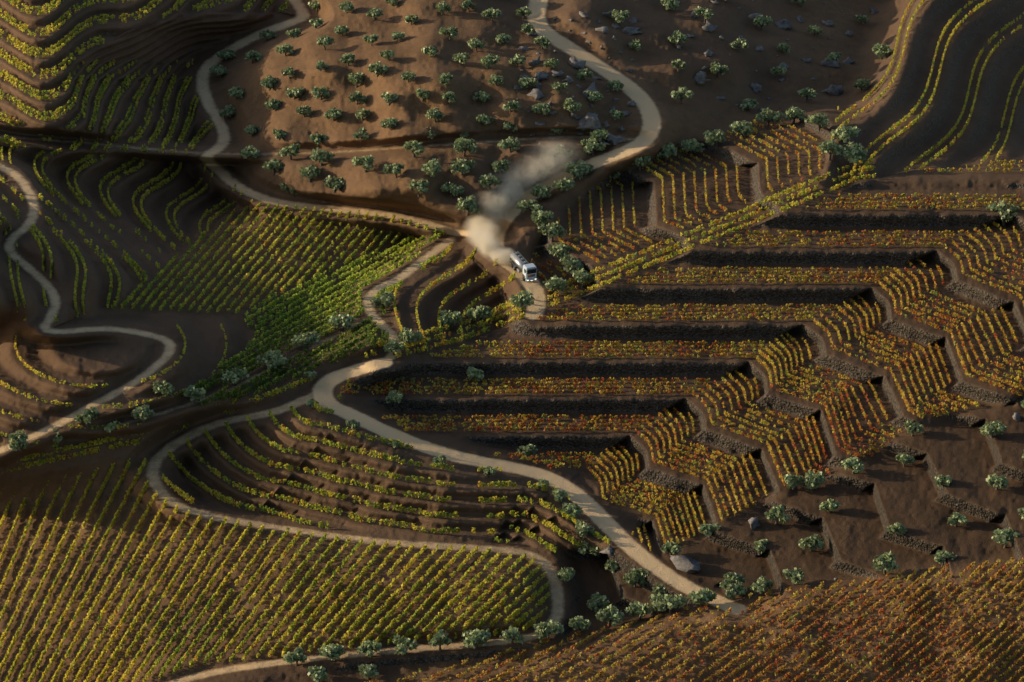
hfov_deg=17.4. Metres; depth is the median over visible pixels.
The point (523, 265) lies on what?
tanker truck
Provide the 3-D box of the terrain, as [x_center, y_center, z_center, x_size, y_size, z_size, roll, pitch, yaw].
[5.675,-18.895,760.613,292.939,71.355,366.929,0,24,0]
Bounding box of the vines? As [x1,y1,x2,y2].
[0,0,1023,681]
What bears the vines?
on the terrain
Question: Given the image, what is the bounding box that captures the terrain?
[0,0,1023,681]
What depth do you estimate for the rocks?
802.25 m
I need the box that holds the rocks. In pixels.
[513,0,1020,580]
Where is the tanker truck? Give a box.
[510,251,537,281]
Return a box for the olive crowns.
[9,0,1023,681]

